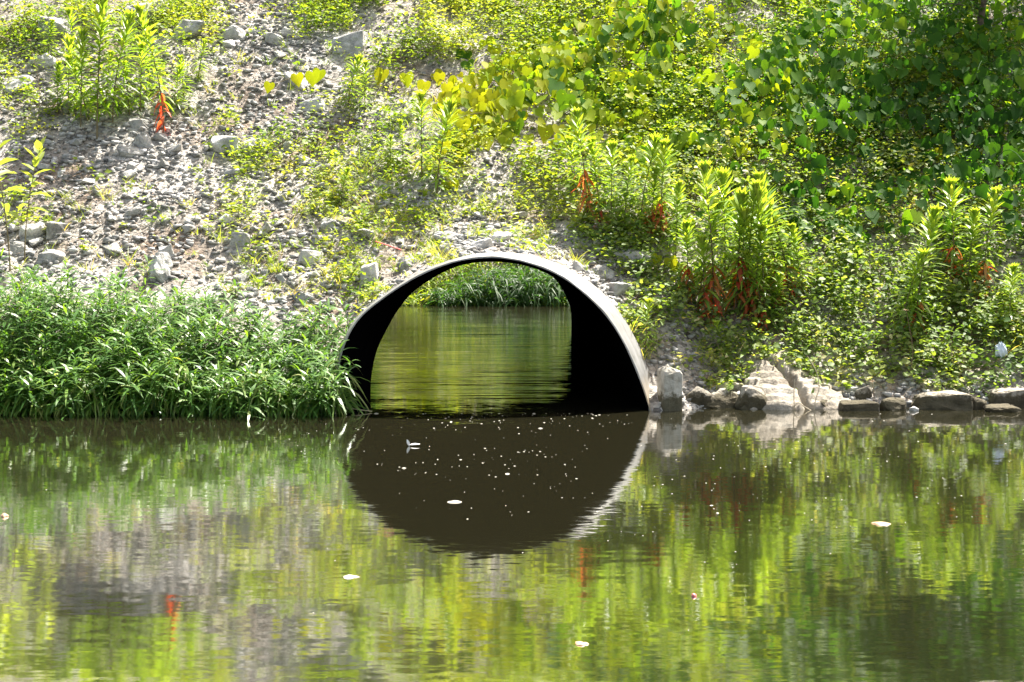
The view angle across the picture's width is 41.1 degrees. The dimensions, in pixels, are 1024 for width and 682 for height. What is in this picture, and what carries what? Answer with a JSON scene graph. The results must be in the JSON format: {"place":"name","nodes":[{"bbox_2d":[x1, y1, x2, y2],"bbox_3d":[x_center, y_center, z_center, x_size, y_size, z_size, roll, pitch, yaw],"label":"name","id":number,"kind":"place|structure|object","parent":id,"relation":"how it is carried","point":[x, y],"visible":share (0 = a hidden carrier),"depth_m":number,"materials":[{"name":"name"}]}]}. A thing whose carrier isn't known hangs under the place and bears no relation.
{"place":"outdoors","nodes":[
{"label":"outdoors","id":0,"kind":"place"},
{"bbox_2d":[413,262,545,304],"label":"bank ground","id":1,"kind":"structure","parent":0,"point":[496,265],"depth_m":33.11,"materials":[{"name":"green plant"}]},
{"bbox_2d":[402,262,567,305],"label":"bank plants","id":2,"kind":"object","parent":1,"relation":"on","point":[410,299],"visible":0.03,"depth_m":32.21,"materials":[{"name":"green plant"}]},
{"bbox_2d":[413,265,569,306],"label":"reeds","id":3,"kind":"object","parent":1,"relation":"on","point":[517,283],"visible":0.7,"depth_m":31.49,"materials":[{"name":"green plant"}]},
{"bbox_2d":[0,305,1023,681],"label":"water","id":4,"kind":"structure","parent":0,"point":[150,547],"depth_m":6.96,"materials":[{"name":"green liquid"}]},
{"bbox_2d":[839,400,878,410],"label":"boulder","id":5,"kind":"object","parent":4,"relation":"in","point":[856,405],"visible":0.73,"depth_m":12.07,"materials":[{"name":"stone"}]},
{"bbox_2d":[879,397,905,410],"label":"boulder","id":6,"kind":"object","parent":4,"relation":"in","point":[892,403],"visible":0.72,"depth_m":12.11,"materials":[{"name":"stone"}]},
{"bbox_2d":[984,403,1021,411],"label":"boulder","id":7,"kind":"object","parent":4,"relation":"in","point":[1004,407],"visible":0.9,"depth_m":11.98,"materials":[{"name":"stone"}]},
{"bbox_2d":[0,0,1023,410],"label":"ground","id":8,"kind":"structure","parent":0,"point":[448,66],"depth_m":14.91,"materials":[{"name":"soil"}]},
{"bbox_2d":[0,138,28,270],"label":"broad leaf plant","id":9,"kind":"object","parent":8,"relation":"on","point":[6,206],"visible":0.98,"depth_m":13.76,"materials":[{"name":"green plant"}]},
{"bbox_2d":[10,241,30,255],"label":"rock","id":10,"kind":"object","parent":8,"relation":"on","point":[17,247],"visible":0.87,"depth_m":14.02,"materials":[{"name":"stone"}]},
{"bbox_2d":[5,75,45,94],"bbox_3d":[-5.935,-3.105,16.614,0.490,0.273,0.286,1,4,15],"label":"rock","id":11,"kind":"object","parent":8,"relation":"on","point":[12,84],"visible":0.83,"depth_m":16.56,"materials":[{"name":"stone"}]},
{"bbox_2d":[6,136,50,262],"bbox_3d":[-4.866,-1.412,13.802,0.425,1.304,0.445,1,4,7],"label":"broad leaf plant","id":12,"kind":"object","parent":8,"relation":"on","point":[38,149],"visible":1,"depth_m":13.75,"materials":[{"name":"green plant"}]},
{"bbox_2d":[19,221,45,238],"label":"rock","id":13,"kind":"object","parent":8,"relation":"on","point":[34,230],"visible":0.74,"depth_m":14.17,"materials":[{"name":"stone"}]},
{"bbox_2d":[27,53,56,67],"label":"rock","id":14,"kind":"object","parent":8,"relation":"on","point":[46,59],"visible":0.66,"depth_m":16.98,"materials":[{"name":"stone"}]},
{"bbox_2d":[37,249,66,263],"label":"rock","id":15,"kind":"object","parent":8,"relation":"on","point":[51,255],"visible":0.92,"depth_m":13.87,"materials":[{"name":"stone"}]},
{"bbox_2d":[37,16,70,40],"bbox_3d":[-5.889,-3.969,17.625,0.408,0.408,0.427,3,6,18],"label":"rock","id":16,"kind":"object","parent":8,"relation":"on","point":[59,23],"visible":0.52,"depth_m":17.47,"materials":[{"name":"stone"}]},
{"bbox_2d":[46,60,69,115],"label":"tall weed","id":17,"kind":"object","parent":8,"relation":"on","point":[58,67],"visible":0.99,"depth_m":16.02,"materials":[{"name":"green plant"}]},
{"bbox_2d":[46,221,69,239],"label":"rock","id":18,"kind":"object","parent":8,"relation":"on","point":[52,228],"visible":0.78,"depth_m":14.20,"materials":[{"name":"stone"}]},
{"bbox_2d":[47,33,87,116],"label":"green herb","id":19,"kind":"object","parent":8,"relation":"on","point":[70,39],"visible":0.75,"depth_m":16.21,"materials":[{"name":"green plant"}]},
{"bbox_2d":[60,7,85,61],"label":"green herb","id":20,"kind":"object","parent":8,"relation":"on","point":[68,10],"visible":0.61,"depth_m":16.98,"materials":[{"name":"green plant"}]},
{"bbox_2d":[60,26,99,129],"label":"tall weed","id":21,"kind":"object","parent":8,"relation":"on","point":[82,36],"visible":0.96,"depth_m":15.72,"materials":[{"name":"green plant"}]},
{"bbox_2d":[61,54,99,124],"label":"green herb","id":22,"kind":"object","parent":8,"relation":"on","point":[72,67],"visible":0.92,"depth_m":15.85,"materials":[{"name":"green plant"}]},
{"bbox_2d":[70,0,121,138],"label":"tall weed","id":23,"kind":"object","parent":8,"relation":"on","point":[102,9],"visible":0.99,"depth_m":15.71,"materials":[{"name":"green plant"}]},
{"bbox_2d":[89,7,142,122],"bbox_3d":[-4.601,-3.199,15.882,0.672,1.358,0.599,1,3,9],"label":"tall weed","id":24,"kind":"object","parent":8,"relation":"on","point":[127,21],"visible":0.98,"depth_m":15.84,"materials":[{"name":"green plant"}]},
{"bbox_2d":[106,23,136,94],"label":"tall weed","id":25,"kind":"object","parent":8,"relation":"on","point":[124,55],"visible":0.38,"depth_m":16.48,"materials":[{"name":"green plant"}]},
{"bbox_2d":[115,60,141,115],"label":"green herb","id":26,"kind":"object","parent":8,"relation":"on","point":[125,73],"visible":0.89,"depth_m":16.02,"materials":[{"name":"green plant"}]},
{"bbox_2d":[117,144,144,157],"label":"rock","id":27,"kind":"object","parent":8,"relation":"on","point":[127,151],"visible":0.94,"depth_m":15.45,"materials":[{"name":"stone"}]},
{"bbox_2d":[126,41,155,111],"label":"green herb","id":28,"kind":"object","parent":8,"relation":"on","point":[141,45],"visible":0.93,"depth_m":16.12,"materials":[{"name":"green plant"}]},
{"bbox_2d":[134,132,154,148],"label":"rock","id":29,"kind":"object","parent":8,"relation":"on","point":[142,139],"visible":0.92,"depth_m":15.63,"materials":[{"name":"stone"}]},
{"bbox_2d":[123,1,168,28],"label":"rock","id":30,"kind":"object","parent":8,"relation":"on","point":[129,7],"visible":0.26,"depth_m":17.85,"materials":[{"name":"stone"}]},
{"bbox_2d":[131,34,165,97],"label":"green herb","id":31,"kind":"object","parent":8,"relation":"on","point":[138,39],"visible":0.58,"depth_m":16.44,"materials":[{"name":"green plant"}]},
{"bbox_2d":[133,1,180,132],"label":"tall weed","id":32,"kind":"object","parent":8,"relation":"on","point":[142,18],"visible":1,"depth_m":15.72,"materials":[{"name":"green plant"}]},
{"bbox_2d":[146,252,172,282],"bbox_3d":[-3.529,-0.726,13.680,0.230,0.348,0.361,-2,5,-29],"label":"rock","id":33,"kind":"object","parent":8,"relation":"on","point":[159,259],"visible":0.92,"depth_m":13.56,"materials":[{"name":"stone"}]},
{"bbox_2d":[163,64,188,111],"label":"tall weed","id":34,"kind":"object","parent":8,"relation":"on","point":[179,70],"visible":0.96,"depth_m":16.19,"materials":[{"name":"green plant"}]},
{"bbox_2d":[172,54,195,101],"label":"green herb","id":35,"kind":"object","parent":8,"relation":"on","point":[180,57],"visible":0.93,"depth_m":16.37,"materials":[{"name":"green plant"}]},
{"bbox_2d":[0,248,371,421],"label":"waterside plants","id":36,"kind":"object","parent":8,"relation":"on","point":[326,393],"visible":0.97,"depth_m":12.06,"materials":[{"name":"green plant"}]},
{"bbox_2d":[171,19,204,40],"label":"rock","id":37,"kind":"object","parent":8,"relation":"on","point":[194,26],"visible":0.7,"depth_m":17.45,"materials":[{"name":"stone"}]},
{"bbox_2d":[191,39,210,81],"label":"green herb","id":38,"kind":"object","parent":8,"relation":"on","point":[203,44],"visible":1,"depth_m":16.73,"materials":[{"name":"green plant"}]},
{"bbox_2d":[210,135,240,154],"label":"rock","id":39,"kind":"object","parent":8,"relation":"on","point":[218,142],"visible":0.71,"depth_m":15.58,"materials":[{"name":"stone"}]},
{"bbox_2d":[221,25,245,40],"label":"rock","id":40,"kind":"object","parent":8,"relation":"on","point":[233,32],"visible":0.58,"depth_m":17.56,"materials":[{"name":"stone"}]},
{"bbox_2d":[230,232,250,247],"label":"rock","id":41,"kind":"object","parent":8,"relation":"on","point":[243,238],"visible":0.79,"depth_m":14.11,"materials":[{"name":"stone"}]},
{"bbox_2d":[264,68,339,93],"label":"trailing vine","id":42,"kind":"object","parent":8,"relation":"on","point":[315,76],"visible":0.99,"depth_m":16.63,"materials":[{"name":"yellow plant"}]},
{"bbox_2d":[298,249,323,264],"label":"rock","id":43,"kind":"object","parent":8,"relation":"on","point":[306,253],"visible":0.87,"depth_m":13.84,"materials":[{"name":"stone"}]},
{"bbox_2d":[298,96,327,111],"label":"rock","id":44,"kind":"object","parent":8,"relation":"on","point":[319,103],"visible":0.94,"depth_m":16.32,"materials":[{"name":"stone"}]},
{"bbox_2d":[332,30,367,56],"bbox_3d":[-2.034,-3.750,17.390,0.438,0.351,0.334,-5,-1,19],"label":"rock","id":45,"kind":"object","parent":8,"relation":"on","point":[350,43],"visible":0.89,"depth_m":17.25,"materials":[{"name":"stone"}]},
{"bbox_2d":[335,53,366,109],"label":"green herb","id":46,"kind":"object","parent":8,"relation":"on","point":[359,58],"visible":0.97,"depth_m":16.31,"materials":[{"name":"green plant"}]},
{"bbox_2d":[353,60,375,111],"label":"green herb","id":47,"kind":"object","parent":8,"relation":"on","point":[364,66],"visible":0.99,"depth_m":16.20,"materials":[{"name":"green plant"}]},
{"bbox_2d":[359,262,378,285],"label":"rock","id":48,"kind":"object","parent":8,"relation":"on","point":[372,273],"visible":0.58,"depth_m":13.44,"materials":[{"name":"stone"}]},
{"bbox_2d":[393,118,411,170],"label":"green herb","id":49,"kind":"object","parent":8,"relation":"on","point":[401,121],"visible":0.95,"depth_m":15.17,"materials":[{"name":"green plant"}]},
{"bbox_2d":[404,89,440,179],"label":"green herb","id":50,"kind":"object","parent":8,"relation":"on","point":[420,95],"visible":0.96,"depth_m":14.90,"materials":[{"name":"green plant"}]},
{"bbox_2d":[373,67,478,101],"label":"trailing vine","id":51,"kind":"object","parent":8,"relation":"on","point":[439,78],"visible":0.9,"depth_m":16.49,"materials":[{"name":"yellow plant"}]},
{"bbox_2d":[416,96,462,193],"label":"green herb","id":52,"kind":"object","parent":8,"relation":"on","point":[448,114],"visible":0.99,"depth_m":14.72,"materials":[{"name":"green plant"}]},
{"bbox_2d":[433,231,458,241],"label":"rock","id":53,"kind":"object","parent":8,"relation":"on","point":[437,235],"visible":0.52,"depth_m":14.04,"materials":[{"name":"stone"}]},
{"bbox_2d":[335,252,650,410],"bbox_3d":[-1.092,-0.447,18.316,4.830,1.806,12.602,0,4,0],"label":"culvert pipe","id":54,"kind":"object","parent":8,"relation":"in","point":[600,327],"visible":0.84,"depth_m":12.40,"materials":[{"name":"metal"}]},
{"bbox_2d":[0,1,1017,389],"bbox_3d":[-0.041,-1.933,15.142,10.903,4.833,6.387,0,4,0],"label":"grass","id":55,"kind":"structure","parent":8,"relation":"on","point":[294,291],"depth_m":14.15,"materials":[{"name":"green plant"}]},
{"bbox_2d":[0,19,1021,402],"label":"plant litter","id":56,"kind":"object","parent":8,"relation":"on","point":[432,197],"visible":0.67,"depth_m":14.26,"materials":[{"name":"brown plant"}]},
{"bbox_2d":[0,0,1023,315],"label":"ground cover","id":57,"kind":"object","parent":8,"relation":"on","point":[496,6],"visible":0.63,"depth_m":16.08,"materials":[{"name":"green plant"}]},
{"bbox_2d":[559,135,590,201],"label":"tall weed","id":58,"kind":"object","parent":8,"relation":"on","point":[569,140],"visible":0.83,"depth_m":14.65,"materials":[{"name":"green plant"}]},
{"bbox_2d":[559,105,603,220],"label":"tall weed","id":59,"kind":"object","parent":8,"relation":"on","point":[576,116],"visible":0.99,"depth_m":14.19,"materials":[{"name":"green plant"}]},
{"bbox_2d":[581,135,613,224],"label":"tall weed","id":60,"kind":"object","parent":8,"relation":"on","point":[591,149],"visible":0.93,"depth_m":14.21,"materials":[{"name":"green plant"}]},
{"bbox_2d":[591,265,614,279],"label":"rock","id":61,"kind":"object","parent":8,"relation":"on","point":[602,272],"visible":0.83,"depth_m":13.48,"materials":[{"name":"stone"}]},
{"bbox_2d":[591,139,629,218],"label":"tall weed","id":62,"kind":"object","parent":8,"relation":"on","point":[612,150],"visible":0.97,"depth_m":14.01,"materials":[{"name":"green plant"}]},
{"bbox_2d":[605,282,631,295],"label":"rock","id":63,"kind":"object","parent":8,"relation":"on","point":[618,288],"visible":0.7,"depth_m":13.25,"materials":[{"name":"stone"}]},
{"bbox_2d":[612,155,640,220],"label":"green herb","id":64,"kind":"object","parent":8,"relation":"on","point":[631,158],"visible":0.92,"depth_m":14.10,"materials":[{"name":"green plant"}]},
{"bbox_2d":[614,249,652,268],"bbox_3d":[1.229,-0.806,13.718,0.410,0.232,0.284,4,7,6],"label":"rock","id":65,"kind":"object","parent":8,"relation":"on","point":[632,256],"visible":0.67,"depth_m":13.61,"materials":[{"name":"stone"}]},
{"bbox_2d":[620,131,668,229],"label":"tall weed","id":66,"kind":"object","parent":8,"relation":"on","point":[655,141],"visible":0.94,"depth_m":13.97,"materials":[{"name":"green plant"}]},
{"bbox_2d":[635,298,660,355],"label":"green herb","id":67,"kind":"object","parent":8,"relation":"on","point":[649,301],"visible":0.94,"depth_m":12.62,"materials":[{"name":"green plant"}]},
{"bbox_2d":[641,165,668,233],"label":"tall weed","id":68,"kind":"object","parent":8,"relation":"on","point":[657,170],"visible":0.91,"depth_m":13.95,"materials":[{"name":"green plant"}]},
{"bbox_2d":[641,135,680,237],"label":"tall weed","id":69,"kind":"object","parent":8,"relation":"on","point":[664,143],"visible":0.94,"depth_m":13.93,"materials":[{"name":"green plant"}]},
{"bbox_2d":[657,365,682,410],"bbox_3d":[1.407,0.440,12.165,0.194,0.472,0.266,1,5,-6],"label":"boulder","id":70,"kind":"object","parent":8,"relation":"on","point":[669,385],"visible":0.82,"depth_m":12.05,"materials":[{"name":"stone"}]},
{"bbox_2d":[660,179,693,259],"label":"tall weed","id":71,"kind":"object","parent":8,"relation":"on","point":[679,199],"visible":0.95,"depth_m":13.62,"materials":[{"name":"green plant"}]},
{"bbox_2d":[668,218,709,304],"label":"tall weed","id":72,"kind":"object","parent":8,"relation":"on","point":[686,225],"visible":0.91,"depth_m":13.36,"materials":[{"name":"green plant"}]},
{"bbox_2d":[686,386,711,408],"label":"boulder","id":73,"kind":"object","parent":8,"relation":"on","point":[697,395],"visible":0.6,"depth_m":12.23,"materials":[{"name":"stone"}]},
{"bbox_2d":[681,232,726,326],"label":"tall weed","id":74,"kind":"object","parent":8,"relation":"on","point":[701,239],"visible":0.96,"depth_m":13.15,"materials":[{"name":"green plant"}]},
{"bbox_2d":[681,198,728,308],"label":"tall weed","id":75,"kind":"object","parent":8,"relation":"on","point":[719,205],"visible":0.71,"depth_m":13.29,"materials":[{"name":"green plant"}]},
{"bbox_2d":[684,158,737,322],"bbox_3d":[1.931,-0.954,13.194,0.565,1.638,0.538,2,8,12],"label":"tall weed","id":76,"kind":"object","parent":8,"relation":"on","point":[704,174],"visible":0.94,"depth_m":13.16,"materials":[{"name":"green plant"}]},
{"bbox_2d":[418,0,1023,341],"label":"vine thicket","id":77,"kind":"object","parent":8,"relation":"on","point":[550,74],"visible":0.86,"depth_m":15.69,"materials":[{"name":"green plant"}]},
{"bbox_2d":[438,97,507,154],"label":"trailing vine","id":78,"kind":"object","parent":77,"relation":"on","point":[467,121],"visible":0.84,"depth_m":15.54,"materials":[{"name":"yellow plant"}]},
{"bbox_2d":[706,388,737,408],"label":"boulder","id":79,"kind":"object","parent":8,"relation":"on","point":[723,398],"visible":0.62,"depth_m":12.28,"materials":[{"name":"stone"}]},
{"bbox_2d":[697,166,748,299],"bbox_3d":[2.092,-1.045,13.469,0.612,1.338,0.583,2,3,-15],"label":"tall weed","id":80,"kind":"object","parent":8,"relation":"on","point":[723,174],"visible":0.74,"depth_m":13.38,"materials":[{"name":"green plant"}]},
{"bbox_2d":[710,186,769,320],"bbox_3d":[2.186,-0.838,13.234,0.625,1.347,0.618,2,7,-22],"label":"tall weed","id":81,"kind":"object","parent":8,"relation":"on","point":[739,197],"visible":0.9,"depth_m":13.15,"materials":[{"name":"green plant"}]},
{"bbox_2d":[718,203,766,317],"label":"tall weed","id":82,"kind":"object","parent":8,"relation":"on","point":[741,208],"visible":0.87,"depth_m":13.11,"materials":[{"name":"green plant"}]},
{"bbox_2d":[731,177,768,322],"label":"tall weed","id":83,"kind":"object","parent":8,"relation":"on","point":[756,183],"visible":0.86,"depth_m":13.11,"materials":[{"name":"green plant"}]},
{"bbox_2d":[735,385,766,408],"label":"boulder","id":84,"kind":"object","parent":8,"relation":"on","point":[749,397],"visible":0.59,"depth_m":12.17,"materials":[{"name":"stone"}]},
{"bbox_2d":[738,221,776,325],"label":"tall weed","id":85,"kind":"object","parent":8,"relation":"on","point":[763,227],"visible":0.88,"depth_m":13.17,"materials":[{"name":"green plant"}]},
{"bbox_2d":[740,249,775,332],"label":"tall weed","id":86,"kind":"object","parent":8,"relation":"on","point":[746,257],"visible":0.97,"depth_m":13.11,"materials":[{"name":"green plant"}]},
{"bbox_2d":[738,184,793,319],"bbox_3d":[2.426,-0.838,13.229,0.611,1.400,0.686,1,4,26],"label":"tall weed","id":87,"kind":"object","parent":8,"relation":"on","point":[761,190],"visible":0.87,"depth_m":13.10,"materials":[{"name":"green plant"}]},
{"bbox_2d":[755,198,794,312],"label":"tall weed","id":88,"kind":"object","parent":8,"relation":"on","point":[770,221],"visible":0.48,"depth_m":13.41,"materials":[{"name":"green plant"}]},
{"bbox_2d":[765,272,785,319],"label":"tall weed","id":89,"kind":"object","parent":8,"relation":"on","point":[779,275],"visible":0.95,"depth_m":13.20,"materials":[{"name":"green plant"}]},
{"bbox_2d":[752,168,809,304],"bbox_3d":[2.648,-1.007,13.508,0.508,1.458,0.551,-6,5,-40],"label":"tall weed","id":90,"kind":"object","parent":8,"relation":"on","point":[757,174],"visible":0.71,"depth_m":13.49,"materials":[{"name":"green plant"}]},
{"bbox_2d":[553,0,1023,396],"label":"plants","id":91,"kind":"object","parent":8,"relation":"on","point":[828,274],"visible":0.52,"depth_m":13.55,"materials":[{"name":"green plant"}]},
{"bbox_2d":[742,350,850,409],"bbox_3d":[2.608,0.494,12.589,1.141,0.769,1.063,0,4,0],"label":"rock outcrop","id":92,"kind":"object","parent":8,"relation":"on","point":[773,383],"visible":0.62,"depth_m":12.41,"materials":[{"name":"grey stone"}]},
{"bbox_2d":[783,222,814,306],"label":"tall weed","id":93,"kind":"object","parent":8,"relation":"on","point":[792,228],"visible":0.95,"depth_m":13.46,"materials":[{"name":"green plant"}]},
{"bbox_2d":[855,385,878,400],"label":"boulder","id":94,"kind":"object","parent":8,"relation":"on","point":[864,393],"visible":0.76,"depth_m":12.43,"materials":[{"name":"stone"}]},
{"bbox_2d":[882,247,931,340],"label":"tall weed","id":95,"kind":"object","parent":8,"relation":"on","point":[922,257],"visible":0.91,"depth_m":13.00,"materials":[{"name":"green plant"}]},
{"bbox_2d":[898,202,949,340],"bbox_3d":[3.950,-0.638,13.128,0.534,1.391,0.493,-4,10,-30],"label":"tall weed","id":96,"kind":"object","parent":8,"relation":"on","point":[934,217],"visible":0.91,"depth_m":13.12,"materials":[{"name":"green plant"}]},
{"bbox_2d":[911,390,972,409],"bbox_3d":[3.856,0.571,12.275,0.525,0.244,0.346,-2,2,7],"label":"boulder","id":97,"kind":"object","parent":8,"relation":"on","point":[948,400],"visible":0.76,"depth_m":12.14,"materials":[{"name":"stone"}]},
{"bbox_2d":[928,175,977,285],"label":"tall weed","id":98,"kind":"object","parent":8,"relation":"on","point":[951,181],"visible":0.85,"depth_m":13.77,"materials":[{"name":"green plant"}]},
{"bbox_2d":[897,0,1023,53],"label":"tree","id":99,"kind":"object","parent":8,"relation":"on","point":[981,4],"visible":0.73,"depth_m":16.81,"materials":[{"name":"green plant"}]},
{"bbox_2d":[950,206,987,296],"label":"tall weed","id":100,"kind":"object","parent":8,"relation":"on","point":[974,215],"visible":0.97,"depth_m":13.53,"materials":[{"name":"green plant"}]},
{"bbox_2d":[964,185,1006,298],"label":"tall weed","id":101,"kind":"object","parent":8,"relation":"on","point":[993,204],"visible":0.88,"depth_m":13.65,"materials":[{"name":"green plant"}]},
{"bbox_2d":[982,387,1023,407],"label":"boulder","id":102,"kind":"object","parent":8,"relation":"on","point":[1014,396],"visible":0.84,"depth_m":12.30,"materials":[{"name":"stone"}]},
{"bbox_2d":[991,262,1023,340],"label":"tall weed","id":103,"kind":"object","parent":8,"relation":"on","point":[1013,267],"visible":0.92,"depth_m":13.12,"materials":[{"name":"green plant"}]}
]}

